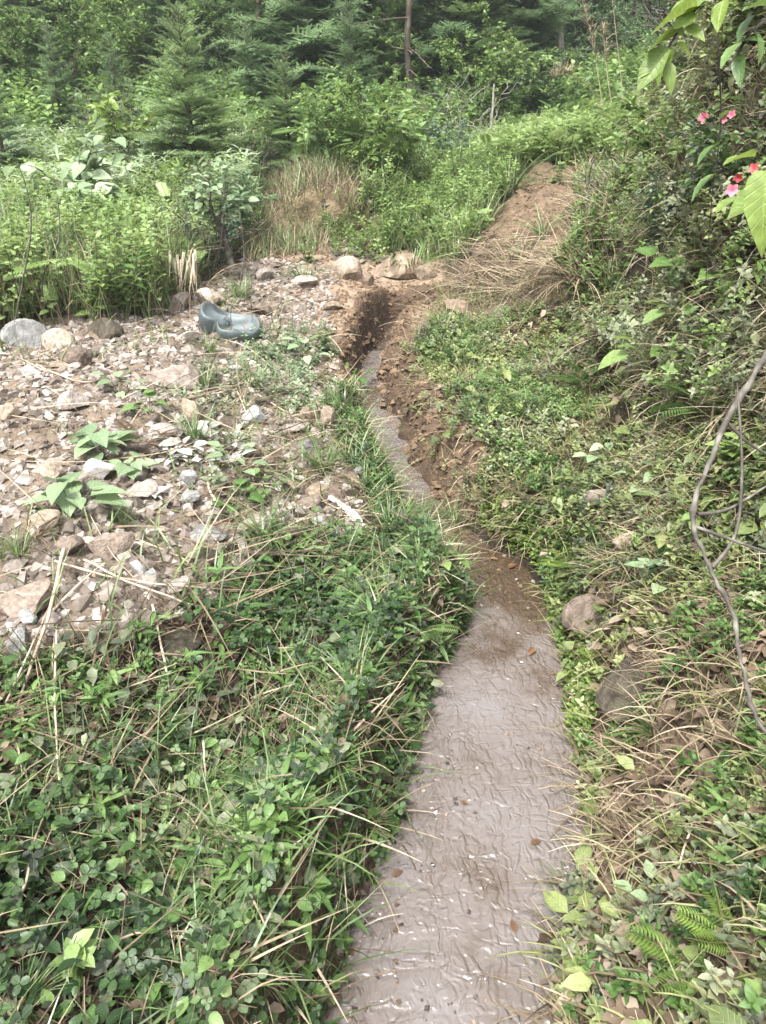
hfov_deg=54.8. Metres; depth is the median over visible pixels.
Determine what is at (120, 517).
grass tuft
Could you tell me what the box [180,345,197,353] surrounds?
rock
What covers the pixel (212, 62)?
shrub
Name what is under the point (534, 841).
dead leaf
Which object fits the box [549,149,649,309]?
shrub
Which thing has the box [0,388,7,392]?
rock
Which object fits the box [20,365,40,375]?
rock
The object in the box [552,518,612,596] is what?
grass tuft
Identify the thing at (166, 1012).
bank grass
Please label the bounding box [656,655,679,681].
leafy herb
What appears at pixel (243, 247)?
bare twig
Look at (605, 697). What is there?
rock
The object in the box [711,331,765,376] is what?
dry stalk
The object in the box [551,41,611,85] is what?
shrub
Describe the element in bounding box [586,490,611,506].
rock
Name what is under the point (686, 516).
leafy herb
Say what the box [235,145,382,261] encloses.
tan grass
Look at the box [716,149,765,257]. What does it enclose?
leaf spray
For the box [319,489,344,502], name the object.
rock
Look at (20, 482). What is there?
rock
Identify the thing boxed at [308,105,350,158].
fir tree
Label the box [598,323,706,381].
leafy herb
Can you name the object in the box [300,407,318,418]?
rock
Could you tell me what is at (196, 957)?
grass tuft
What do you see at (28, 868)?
dry stalk
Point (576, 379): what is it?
fern
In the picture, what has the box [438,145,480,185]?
leafy herb
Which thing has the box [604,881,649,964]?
dry grass tuft
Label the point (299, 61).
broadleaf tree
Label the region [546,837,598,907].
dry grass tuft
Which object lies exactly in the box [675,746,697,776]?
leafy herb
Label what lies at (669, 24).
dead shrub
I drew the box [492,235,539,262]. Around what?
grass tuft
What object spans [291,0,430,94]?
broadleaf tree
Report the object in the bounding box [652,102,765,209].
azalea bush
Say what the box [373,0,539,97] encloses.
fir tree
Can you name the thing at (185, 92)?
fir tree
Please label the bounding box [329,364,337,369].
rock
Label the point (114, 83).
fir tree
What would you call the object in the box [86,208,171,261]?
shrub
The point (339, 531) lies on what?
rock
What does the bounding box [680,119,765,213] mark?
shrub
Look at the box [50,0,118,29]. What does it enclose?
fir tree
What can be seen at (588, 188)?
bare twig
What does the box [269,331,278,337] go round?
rock
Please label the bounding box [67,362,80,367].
rock
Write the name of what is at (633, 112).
shrub
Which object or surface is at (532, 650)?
dead leaf
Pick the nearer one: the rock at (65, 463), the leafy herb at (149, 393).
the rock at (65, 463)
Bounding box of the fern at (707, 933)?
[672,886,763,981]
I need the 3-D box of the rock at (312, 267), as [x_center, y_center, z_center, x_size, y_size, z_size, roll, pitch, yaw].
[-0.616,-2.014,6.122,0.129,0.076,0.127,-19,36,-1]
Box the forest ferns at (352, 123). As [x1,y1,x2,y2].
[0,9,655,171]
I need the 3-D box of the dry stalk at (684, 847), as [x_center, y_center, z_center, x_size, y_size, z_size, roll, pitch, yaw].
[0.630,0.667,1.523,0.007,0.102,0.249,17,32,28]
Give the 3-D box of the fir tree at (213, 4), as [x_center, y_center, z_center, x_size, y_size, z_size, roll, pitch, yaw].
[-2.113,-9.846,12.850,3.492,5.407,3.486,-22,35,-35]
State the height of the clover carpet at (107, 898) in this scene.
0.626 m
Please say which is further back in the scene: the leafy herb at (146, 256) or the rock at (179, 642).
the leafy herb at (146, 256)
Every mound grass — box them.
[485,128,640,309]
[510,148,637,312]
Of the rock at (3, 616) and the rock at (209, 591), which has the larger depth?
the rock at (209, 591)
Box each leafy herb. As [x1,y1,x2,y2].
[0,841,41,879]
[3,240,62,309]
[17,668,69,717]
[48,928,97,989]
[73,274,114,320]
[77,662,134,724]
[85,244,159,317]
[88,370,148,398]
[110,901,164,943]
[119,389,168,413]
[126,242,165,294]
[127,609,171,650]
[156,692,188,727]
[175,647,230,700]
[205,441,267,484]
[210,479,263,512]
[245,468,290,496]
[255,627,278,653]
[278,336,332,364]
[287,960,325,1014]
[296,235,318,262]
[301,870,331,908]
[312,330,333,351]
[315,564,354,590]
[343,675,367,703]
[345,362,373,384]
[397,658,419,685]
[407,195,440,232]
[419,538,470,569]
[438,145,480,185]
[446,572,463,596]
[463,205,494,247]
[549,160,571,183]
[572,434,616,462]
[584,954,608,990]
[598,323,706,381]
[610,450,671,495]
[613,859,672,920]
[614,966,654,1004]
[624,558,707,595]
[635,238,715,287]
[642,284,717,332]
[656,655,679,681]
[662,250,761,298]
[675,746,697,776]
[680,608,719,636]
[681,487,732,524]
[695,767,738,828]
[705,432,753,470]
[728,978,765,1012]
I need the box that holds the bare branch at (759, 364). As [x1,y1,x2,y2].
[689,349,765,733]
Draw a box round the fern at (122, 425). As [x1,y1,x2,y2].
[116,418,185,452]
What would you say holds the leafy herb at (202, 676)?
on the ground at (380, 310)
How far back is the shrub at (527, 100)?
10.96 m
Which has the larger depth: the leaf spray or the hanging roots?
the hanging roots
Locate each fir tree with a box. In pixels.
[0,58,51,187]
[1,0,89,47]
[1,3,45,90]
[2,0,95,89]
[27,21,88,139]
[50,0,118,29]
[73,0,154,87]
[77,0,223,49]
[86,32,156,133]
[100,0,225,93]
[106,0,282,190]
[189,0,291,67]
[193,0,395,98]
[197,0,427,142]
[202,0,286,85]
[223,22,280,140]
[253,45,314,176]
[256,0,325,61]
[306,0,391,131]
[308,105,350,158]
[325,0,391,51]
[330,0,468,102]
[332,0,431,92]
[359,9,421,98]
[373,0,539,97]
[427,0,551,135]
[453,0,602,87]
[620,0,674,22]
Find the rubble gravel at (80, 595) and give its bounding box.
[0,257,367,657]
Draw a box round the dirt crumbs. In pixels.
[260,165,578,375]
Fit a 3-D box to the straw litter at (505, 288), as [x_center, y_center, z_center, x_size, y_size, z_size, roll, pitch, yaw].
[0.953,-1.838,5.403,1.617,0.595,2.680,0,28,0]
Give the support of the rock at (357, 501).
on the ground at (380, 310)
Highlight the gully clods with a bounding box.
[313,282,492,509]
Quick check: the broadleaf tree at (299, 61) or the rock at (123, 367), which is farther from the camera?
the broadleaf tree at (299, 61)
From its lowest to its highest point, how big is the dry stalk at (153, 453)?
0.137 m
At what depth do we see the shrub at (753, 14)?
2.75 m
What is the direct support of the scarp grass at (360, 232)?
on the ground at (380, 310)
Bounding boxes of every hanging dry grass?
[387,246,765,1023]
[485,467,765,1023]
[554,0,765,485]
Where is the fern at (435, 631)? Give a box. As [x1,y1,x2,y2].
[381,601,459,639]
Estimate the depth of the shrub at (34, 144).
7.97 m
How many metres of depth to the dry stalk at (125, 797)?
1.58 m
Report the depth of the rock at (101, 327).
4.49 m
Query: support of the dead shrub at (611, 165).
on the ground at (380, 310)
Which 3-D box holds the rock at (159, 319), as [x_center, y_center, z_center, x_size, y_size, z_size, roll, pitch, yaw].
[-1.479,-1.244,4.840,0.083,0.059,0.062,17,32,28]
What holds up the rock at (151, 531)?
on the ground at (380, 310)
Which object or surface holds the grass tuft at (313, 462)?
on the ground at (380, 310)
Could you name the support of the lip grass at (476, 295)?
on the ground at (380, 310)
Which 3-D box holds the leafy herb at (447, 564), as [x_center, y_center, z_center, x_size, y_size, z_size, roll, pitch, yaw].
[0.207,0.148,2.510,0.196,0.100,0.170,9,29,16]
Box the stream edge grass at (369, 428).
[320,364,490,600]
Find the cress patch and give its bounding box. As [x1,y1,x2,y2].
[476,491,607,750]
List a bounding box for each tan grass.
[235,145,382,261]
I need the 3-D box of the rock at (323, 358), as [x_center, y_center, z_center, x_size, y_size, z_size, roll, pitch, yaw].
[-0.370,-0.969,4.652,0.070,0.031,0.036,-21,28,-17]
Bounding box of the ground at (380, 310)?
[0,0,765,1023]
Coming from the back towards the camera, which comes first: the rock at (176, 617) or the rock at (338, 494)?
the rock at (338, 494)
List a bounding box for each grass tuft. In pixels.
[0,515,40,570]
[3,514,63,558]
[4,929,76,1023]
[15,729,71,781]
[38,869,121,975]
[97,494,146,531]
[101,814,171,892]
[130,904,255,1023]
[139,263,258,312]
[141,778,210,849]
[155,400,233,446]
[171,742,246,814]
[174,352,227,395]
[191,328,234,359]
[203,489,319,555]
[212,270,263,301]
[215,413,268,447]
[224,359,278,391]
[228,767,339,872]
[249,939,305,1015]
[267,251,326,279]
[279,429,363,478]
[281,722,388,798]
[303,371,379,414]
[304,205,364,235]
[329,572,433,648]
[337,770,406,855]
[341,489,446,548]
[375,235,453,268]
[400,483,454,517]
[413,243,543,298]
[413,301,470,333]
[424,329,478,367]
[428,491,482,533]
[438,154,535,190]
[441,227,554,294]
[443,147,570,198]
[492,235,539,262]
[493,377,564,427]
[499,244,630,325]
[502,201,567,241]
[530,569,569,606]
[531,484,590,540]
[535,859,578,887]
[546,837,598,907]
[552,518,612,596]
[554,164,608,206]
[569,785,629,879]
[574,249,627,292]
[574,525,644,597]
[583,711,646,779]
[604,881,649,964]
[606,682,661,765]
[630,783,674,874]
[647,659,723,719]
[686,861,763,937]
[705,656,765,723]
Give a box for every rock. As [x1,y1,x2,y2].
[0,319,47,347]
[0,352,9,356]
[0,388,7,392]
[0,402,22,421]
[0,578,51,616]
[0,583,14,594]
[0,611,7,621]
[6,625,28,653]
[14,455,34,463]
[14,474,24,485]
[17,506,28,514]
[18,608,37,623]
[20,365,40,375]
[29,509,60,529]
[30,459,61,477]
[41,328,75,348]
[48,361,67,367]
[54,535,84,555]
[56,391,89,410]
[58,346,93,366]
[59,461,74,466]
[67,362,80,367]
[77,446,98,462]
[83,458,114,478]
[87,412,103,422]
[87,526,101,536]
[87,532,135,559]
[88,318,123,339]
[92,563,99,576]
[119,353,135,357]
[119,364,127,369]
[119,370,130,375]
[123,452,145,460]
[127,479,157,497]
[128,340,143,348]
[129,560,146,574]
[138,507,154,517]
[144,568,158,576]
[145,528,157,535]
[146,364,200,392]
[148,423,174,433]
[154,317,164,326]
[158,629,202,672]
[159,525,169,531]
[166,614,181,621]
[168,292,190,310]
[168,575,189,592]
[175,331,200,341]
[179,469,197,484]
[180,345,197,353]
[181,490,200,503]
[181,569,192,576]
[182,397,206,423]
[186,509,197,516]
[190,524,226,540]
[190,584,225,606]
[191,558,211,570]
[196,288,224,304]
[197,547,219,565]
[206,332,220,339]
[218,417,243,431]
[230,365,240,370]
[237,385,249,395]
[237,516,267,530]
[241,405,267,423]
[242,271,255,276]
[252,301,272,315]
[252,436,267,448]
[256,267,273,280]
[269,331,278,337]
[270,417,284,423]
[282,423,305,431]
[282,447,288,453]
[287,479,300,492]
[291,275,317,285]
[296,494,320,509]
[298,439,316,452]
[300,264,315,271]
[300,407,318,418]
[305,483,336,495]
[312,516,324,522]
[313,297,327,302]
[315,331,330,337]
[319,355,328,360]
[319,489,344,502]
[320,405,336,428]
[322,302,342,309]
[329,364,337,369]
[331,256,362,280]
[337,527,347,539]
[349,499,362,504]
[353,466,363,476]
[361,271,374,285]
[371,253,421,279]
[414,264,437,279]
[443,299,472,317]
[561,594,602,633]
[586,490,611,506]
[595,656,649,725]
[612,532,633,551]
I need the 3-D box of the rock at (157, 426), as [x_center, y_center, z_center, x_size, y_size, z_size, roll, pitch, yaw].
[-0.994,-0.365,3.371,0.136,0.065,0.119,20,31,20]
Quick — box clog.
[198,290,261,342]
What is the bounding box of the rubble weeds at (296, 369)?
[223,319,339,410]
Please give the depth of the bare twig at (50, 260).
4.48 m
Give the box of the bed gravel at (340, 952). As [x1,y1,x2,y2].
[321,365,535,1019]
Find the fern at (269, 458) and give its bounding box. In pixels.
[252,448,280,479]
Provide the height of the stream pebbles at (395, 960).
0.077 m
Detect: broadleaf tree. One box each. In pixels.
[0,0,70,89]
[0,0,145,120]
[70,0,237,77]
[254,38,368,112]
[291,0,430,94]
[316,0,443,29]
[354,0,466,91]
[393,0,513,47]
[395,1,513,94]
[514,0,619,41]
[523,0,601,68]
[543,0,630,69]
[554,0,645,43]
[575,0,676,52]
[658,0,677,7]
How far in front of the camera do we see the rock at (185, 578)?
2.20 m
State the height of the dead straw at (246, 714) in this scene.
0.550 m
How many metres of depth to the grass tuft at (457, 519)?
3.30 m
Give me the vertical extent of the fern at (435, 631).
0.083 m
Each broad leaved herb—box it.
[22,469,130,516]
[68,423,145,460]
[106,451,159,479]
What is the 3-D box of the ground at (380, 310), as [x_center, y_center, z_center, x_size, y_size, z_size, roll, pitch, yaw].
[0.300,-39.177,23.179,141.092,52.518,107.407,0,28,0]
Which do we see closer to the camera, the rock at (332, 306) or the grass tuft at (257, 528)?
the grass tuft at (257, 528)
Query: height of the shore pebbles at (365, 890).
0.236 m
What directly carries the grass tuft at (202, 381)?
on the ground at (380, 310)
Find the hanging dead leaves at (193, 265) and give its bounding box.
[168,247,201,300]
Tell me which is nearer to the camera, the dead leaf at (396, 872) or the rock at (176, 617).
the dead leaf at (396, 872)
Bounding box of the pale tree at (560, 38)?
[556,6,564,65]
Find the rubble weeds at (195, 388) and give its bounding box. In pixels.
[155,324,358,521]
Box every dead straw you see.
[0,250,431,691]
[0,356,461,781]
[0,466,523,1023]
[0,506,488,1023]
[295,370,493,619]
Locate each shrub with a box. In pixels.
[4,140,59,159]
[5,185,109,254]
[28,63,98,108]
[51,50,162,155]
[57,117,150,160]
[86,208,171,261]
[91,29,160,98]
[105,65,160,94]
[113,173,191,222]
[126,140,176,161]
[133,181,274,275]
[171,201,242,264]
[176,7,289,103]
[176,153,279,242]
[194,101,274,165]
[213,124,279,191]
[285,81,385,164]
[316,58,425,154]
[330,90,423,177]
[392,137,448,193]
[394,96,466,164]
[397,61,521,142]
[397,72,494,131]
[416,21,531,125]
[416,117,476,169]
[464,90,530,130]
[468,28,576,121]
[471,53,567,116]
[516,56,600,110]
[522,95,558,114]
[549,149,649,309]
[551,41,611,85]
[567,126,627,205]
[585,5,672,68]
[605,161,650,200]
[611,74,703,187]
[615,7,660,75]
[620,0,722,78]
[629,160,693,250]
[650,188,709,250]
[660,34,721,89]
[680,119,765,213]
[693,0,765,65]
[696,154,764,262]
[738,0,765,43]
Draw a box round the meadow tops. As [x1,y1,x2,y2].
[0,116,262,204]
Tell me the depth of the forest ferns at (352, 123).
8.17 m
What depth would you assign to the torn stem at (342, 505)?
2.91 m
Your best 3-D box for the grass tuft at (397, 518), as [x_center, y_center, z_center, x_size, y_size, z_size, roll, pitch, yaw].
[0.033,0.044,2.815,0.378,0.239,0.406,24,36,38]
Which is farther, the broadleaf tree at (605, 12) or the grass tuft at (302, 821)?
the broadleaf tree at (605, 12)
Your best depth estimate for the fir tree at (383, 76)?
10.60 m
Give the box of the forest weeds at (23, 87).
[0,0,700,173]
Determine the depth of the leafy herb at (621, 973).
1.37 m
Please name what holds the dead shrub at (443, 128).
on the ground at (380, 310)
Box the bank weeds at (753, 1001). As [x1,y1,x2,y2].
[401,243,765,1023]
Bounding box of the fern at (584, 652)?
[578,647,609,674]
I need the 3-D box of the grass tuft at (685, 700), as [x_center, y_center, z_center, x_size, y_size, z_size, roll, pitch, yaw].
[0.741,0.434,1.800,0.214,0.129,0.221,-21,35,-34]
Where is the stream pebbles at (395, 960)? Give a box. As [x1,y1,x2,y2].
[348,510,564,1023]
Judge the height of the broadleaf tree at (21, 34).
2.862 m
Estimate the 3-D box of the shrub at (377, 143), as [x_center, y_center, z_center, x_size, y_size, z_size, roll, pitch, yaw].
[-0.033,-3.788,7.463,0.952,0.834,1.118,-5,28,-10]
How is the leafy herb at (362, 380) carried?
on the ground at (380, 310)
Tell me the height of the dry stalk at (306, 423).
0.116 m
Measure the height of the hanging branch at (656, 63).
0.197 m
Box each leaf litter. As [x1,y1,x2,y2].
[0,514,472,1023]
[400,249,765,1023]
[553,455,765,1023]
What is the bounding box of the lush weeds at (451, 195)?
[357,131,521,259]
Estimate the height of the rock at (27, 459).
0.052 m
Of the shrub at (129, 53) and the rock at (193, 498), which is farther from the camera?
the shrub at (129, 53)
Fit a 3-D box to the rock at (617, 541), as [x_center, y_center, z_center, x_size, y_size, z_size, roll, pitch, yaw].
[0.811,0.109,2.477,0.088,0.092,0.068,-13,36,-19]
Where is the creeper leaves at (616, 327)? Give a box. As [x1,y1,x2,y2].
[566,0,765,418]
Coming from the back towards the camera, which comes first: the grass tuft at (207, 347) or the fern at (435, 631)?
the grass tuft at (207, 347)
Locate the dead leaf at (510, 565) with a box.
[508,563,515,567]
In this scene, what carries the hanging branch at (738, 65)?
hanging from the thin stem at (702, 181)
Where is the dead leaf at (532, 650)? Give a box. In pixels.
[528,647,535,654]
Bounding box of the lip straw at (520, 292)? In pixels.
[378,261,589,343]
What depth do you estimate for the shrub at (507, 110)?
10.70 m
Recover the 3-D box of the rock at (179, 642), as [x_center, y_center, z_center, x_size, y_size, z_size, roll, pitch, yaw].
[-0.547,0.371,2.016,0.133,0.074,0.160,-22,35,-30]
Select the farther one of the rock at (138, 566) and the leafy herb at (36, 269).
the leafy herb at (36, 269)
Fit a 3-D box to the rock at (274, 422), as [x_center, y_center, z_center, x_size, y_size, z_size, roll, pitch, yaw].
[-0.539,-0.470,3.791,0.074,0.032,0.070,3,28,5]
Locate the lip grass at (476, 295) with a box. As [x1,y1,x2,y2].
[405,238,605,335]
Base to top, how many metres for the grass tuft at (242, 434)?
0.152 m
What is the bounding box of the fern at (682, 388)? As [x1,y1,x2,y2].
[653,375,699,416]
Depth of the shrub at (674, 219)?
3.13 m
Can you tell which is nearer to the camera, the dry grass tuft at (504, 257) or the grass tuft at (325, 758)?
the grass tuft at (325, 758)
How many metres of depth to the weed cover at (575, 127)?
7.46 m
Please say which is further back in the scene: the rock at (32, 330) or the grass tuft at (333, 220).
the grass tuft at (333, 220)
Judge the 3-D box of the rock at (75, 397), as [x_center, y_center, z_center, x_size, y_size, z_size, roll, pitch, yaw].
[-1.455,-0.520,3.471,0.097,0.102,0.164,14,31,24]
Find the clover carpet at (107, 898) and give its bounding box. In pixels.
[0,513,476,1023]
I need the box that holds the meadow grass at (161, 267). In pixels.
[0,110,281,325]
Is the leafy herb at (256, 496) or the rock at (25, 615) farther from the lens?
the leafy herb at (256, 496)
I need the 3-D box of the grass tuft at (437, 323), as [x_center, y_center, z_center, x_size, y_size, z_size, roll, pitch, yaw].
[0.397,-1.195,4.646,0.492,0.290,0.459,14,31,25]
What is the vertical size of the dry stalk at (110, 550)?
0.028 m
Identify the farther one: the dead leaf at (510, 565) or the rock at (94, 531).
the dead leaf at (510, 565)
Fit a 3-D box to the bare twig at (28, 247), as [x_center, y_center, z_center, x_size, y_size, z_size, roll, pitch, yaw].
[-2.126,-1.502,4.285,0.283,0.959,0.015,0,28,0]
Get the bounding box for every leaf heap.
[150,420,258,470]
[150,486,169,507]
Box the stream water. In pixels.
[323,351,595,1023]
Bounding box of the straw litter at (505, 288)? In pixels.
[408,221,577,304]
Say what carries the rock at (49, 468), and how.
on the ground at (380, 310)
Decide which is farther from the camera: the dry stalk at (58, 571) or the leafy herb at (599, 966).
the dry stalk at (58, 571)
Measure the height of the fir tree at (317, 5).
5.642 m
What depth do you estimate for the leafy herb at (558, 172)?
6.93 m
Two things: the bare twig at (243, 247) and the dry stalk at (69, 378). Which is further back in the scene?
the bare twig at (243, 247)
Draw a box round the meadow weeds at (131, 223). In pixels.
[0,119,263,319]
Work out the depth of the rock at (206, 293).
5.06 m
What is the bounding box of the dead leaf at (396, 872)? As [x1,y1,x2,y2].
[392,869,402,875]
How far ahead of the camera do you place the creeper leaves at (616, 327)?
2.69 m
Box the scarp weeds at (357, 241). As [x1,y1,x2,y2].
[318,179,407,259]
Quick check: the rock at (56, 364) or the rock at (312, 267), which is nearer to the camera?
the rock at (56, 364)
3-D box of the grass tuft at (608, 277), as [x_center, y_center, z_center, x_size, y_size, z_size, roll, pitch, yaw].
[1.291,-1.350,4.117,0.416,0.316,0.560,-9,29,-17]
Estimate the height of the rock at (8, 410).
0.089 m
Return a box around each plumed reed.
[544,57,602,120]
[576,0,607,124]
[597,15,617,102]
[612,0,623,98]
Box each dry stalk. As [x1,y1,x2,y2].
[2,755,68,916]
[4,584,59,703]
[11,548,65,721]
[36,364,111,382]
[54,559,275,591]
[54,630,64,836]
[83,559,195,605]
[89,514,154,597]
[99,930,236,950]
[108,428,222,459]
[120,785,142,831]
[149,787,188,847]
[151,604,177,728]
[202,740,207,808]
[207,424,252,500]
[224,339,286,381]
[241,384,358,477]
[249,893,270,929]
[574,779,687,800]
[586,924,603,1015]
[636,777,696,811]
[669,778,706,897]
[700,373,716,472]
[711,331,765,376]
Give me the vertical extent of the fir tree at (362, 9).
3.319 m
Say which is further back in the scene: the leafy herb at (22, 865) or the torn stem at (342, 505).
the torn stem at (342, 505)
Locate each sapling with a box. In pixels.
[1,120,130,217]
[84,75,169,159]
[180,156,259,280]
[490,84,494,127]
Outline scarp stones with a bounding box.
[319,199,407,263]
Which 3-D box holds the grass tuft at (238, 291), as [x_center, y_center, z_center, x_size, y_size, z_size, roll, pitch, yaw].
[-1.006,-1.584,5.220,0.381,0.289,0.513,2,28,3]
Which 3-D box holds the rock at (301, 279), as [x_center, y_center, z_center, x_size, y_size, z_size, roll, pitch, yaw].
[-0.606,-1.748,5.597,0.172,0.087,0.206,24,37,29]
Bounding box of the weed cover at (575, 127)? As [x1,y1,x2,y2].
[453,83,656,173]
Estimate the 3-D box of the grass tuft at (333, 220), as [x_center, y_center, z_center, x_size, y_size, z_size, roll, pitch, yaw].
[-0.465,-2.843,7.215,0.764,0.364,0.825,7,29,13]
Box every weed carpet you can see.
[0,503,474,952]
[0,510,476,1023]
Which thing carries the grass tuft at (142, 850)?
on the ground at (380, 310)
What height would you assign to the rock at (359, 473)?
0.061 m
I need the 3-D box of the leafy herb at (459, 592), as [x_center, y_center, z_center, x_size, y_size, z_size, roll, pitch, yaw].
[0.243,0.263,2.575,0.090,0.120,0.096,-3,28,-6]
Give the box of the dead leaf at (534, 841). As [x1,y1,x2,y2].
[530,839,540,843]
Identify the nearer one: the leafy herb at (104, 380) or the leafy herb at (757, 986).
the leafy herb at (757, 986)
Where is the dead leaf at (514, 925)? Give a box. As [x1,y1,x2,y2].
[510,920,517,930]
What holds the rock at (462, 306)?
on the ground at (380, 310)
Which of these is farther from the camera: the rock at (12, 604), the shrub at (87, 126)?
the shrub at (87, 126)
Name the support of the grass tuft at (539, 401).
on the ground at (380, 310)
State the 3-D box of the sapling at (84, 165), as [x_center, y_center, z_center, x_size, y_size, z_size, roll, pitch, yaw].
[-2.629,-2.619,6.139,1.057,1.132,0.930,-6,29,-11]
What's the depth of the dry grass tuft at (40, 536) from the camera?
2.29 m
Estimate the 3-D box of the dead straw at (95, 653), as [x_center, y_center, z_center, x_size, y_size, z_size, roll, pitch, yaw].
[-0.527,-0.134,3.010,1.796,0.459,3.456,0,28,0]
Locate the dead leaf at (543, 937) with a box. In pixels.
[536,931,557,942]
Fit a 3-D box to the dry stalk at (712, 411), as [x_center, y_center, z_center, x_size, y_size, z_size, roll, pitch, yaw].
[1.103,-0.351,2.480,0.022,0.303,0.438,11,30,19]
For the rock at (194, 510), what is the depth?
2.80 m
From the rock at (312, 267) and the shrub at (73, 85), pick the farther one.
the shrub at (73, 85)
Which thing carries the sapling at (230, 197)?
on the ground at (380, 310)
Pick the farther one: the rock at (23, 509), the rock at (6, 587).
the rock at (23, 509)
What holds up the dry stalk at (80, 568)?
on the ground at (380, 310)
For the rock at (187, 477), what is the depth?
2.95 m
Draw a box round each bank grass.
[0,480,505,1023]
[393,246,765,1023]
[558,3,765,440]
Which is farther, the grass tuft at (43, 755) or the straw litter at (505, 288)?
the straw litter at (505, 288)
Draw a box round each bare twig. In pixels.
[14,161,31,319]
[41,197,59,322]
[238,203,244,286]
[583,152,598,258]
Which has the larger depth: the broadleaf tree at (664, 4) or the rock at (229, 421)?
the broadleaf tree at (664, 4)
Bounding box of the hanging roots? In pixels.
[387,300,483,484]
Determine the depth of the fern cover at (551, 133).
7.41 m
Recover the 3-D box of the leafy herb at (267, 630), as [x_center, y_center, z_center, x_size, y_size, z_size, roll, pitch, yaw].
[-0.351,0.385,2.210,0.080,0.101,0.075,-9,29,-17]
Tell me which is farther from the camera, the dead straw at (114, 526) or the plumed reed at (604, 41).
the plumed reed at (604, 41)
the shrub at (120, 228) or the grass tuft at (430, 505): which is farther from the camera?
the shrub at (120, 228)
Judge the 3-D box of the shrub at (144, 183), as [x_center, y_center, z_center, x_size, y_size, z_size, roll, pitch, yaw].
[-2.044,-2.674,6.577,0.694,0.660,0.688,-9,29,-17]
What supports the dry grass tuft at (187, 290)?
on the ground at (380, 310)
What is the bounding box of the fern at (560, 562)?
[538,543,583,579]
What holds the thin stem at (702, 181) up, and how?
on the ground at (380, 310)
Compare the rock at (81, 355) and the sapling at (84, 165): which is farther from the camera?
the sapling at (84, 165)
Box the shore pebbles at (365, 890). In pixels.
[306,534,605,1018]
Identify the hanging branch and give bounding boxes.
[636,0,728,94]
[720,0,765,87]
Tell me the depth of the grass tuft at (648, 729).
1.91 m
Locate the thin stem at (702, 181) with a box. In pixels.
[691,0,733,278]
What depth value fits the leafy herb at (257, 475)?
3.06 m
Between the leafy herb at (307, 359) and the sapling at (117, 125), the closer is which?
the leafy herb at (307, 359)
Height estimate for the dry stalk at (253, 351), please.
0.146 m
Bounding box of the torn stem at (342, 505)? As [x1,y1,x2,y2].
[328,495,364,527]
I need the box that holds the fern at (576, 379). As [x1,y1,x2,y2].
[550,358,621,388]
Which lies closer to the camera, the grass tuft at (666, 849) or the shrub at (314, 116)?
the grass tuft at (666, 849)
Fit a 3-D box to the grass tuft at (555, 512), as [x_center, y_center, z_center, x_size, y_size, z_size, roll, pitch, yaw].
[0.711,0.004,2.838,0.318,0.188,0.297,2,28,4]
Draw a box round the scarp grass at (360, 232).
[317,179,410,264]
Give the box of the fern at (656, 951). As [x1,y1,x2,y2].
[622,904,747,1019]
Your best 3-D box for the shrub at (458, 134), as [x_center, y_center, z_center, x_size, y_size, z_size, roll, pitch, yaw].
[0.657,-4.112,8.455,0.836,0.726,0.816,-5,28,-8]
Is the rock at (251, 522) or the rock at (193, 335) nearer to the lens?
the rock at (251, 522)
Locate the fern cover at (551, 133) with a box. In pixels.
[439,83,652,166]
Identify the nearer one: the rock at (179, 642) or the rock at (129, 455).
the rock at (179, 642)
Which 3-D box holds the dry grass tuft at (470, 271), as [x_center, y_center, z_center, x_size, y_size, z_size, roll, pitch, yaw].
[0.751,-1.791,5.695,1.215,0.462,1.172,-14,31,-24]
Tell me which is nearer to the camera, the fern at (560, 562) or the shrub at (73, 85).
the fern at (560, 562)
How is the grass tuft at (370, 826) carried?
on the ground at (380, 310)

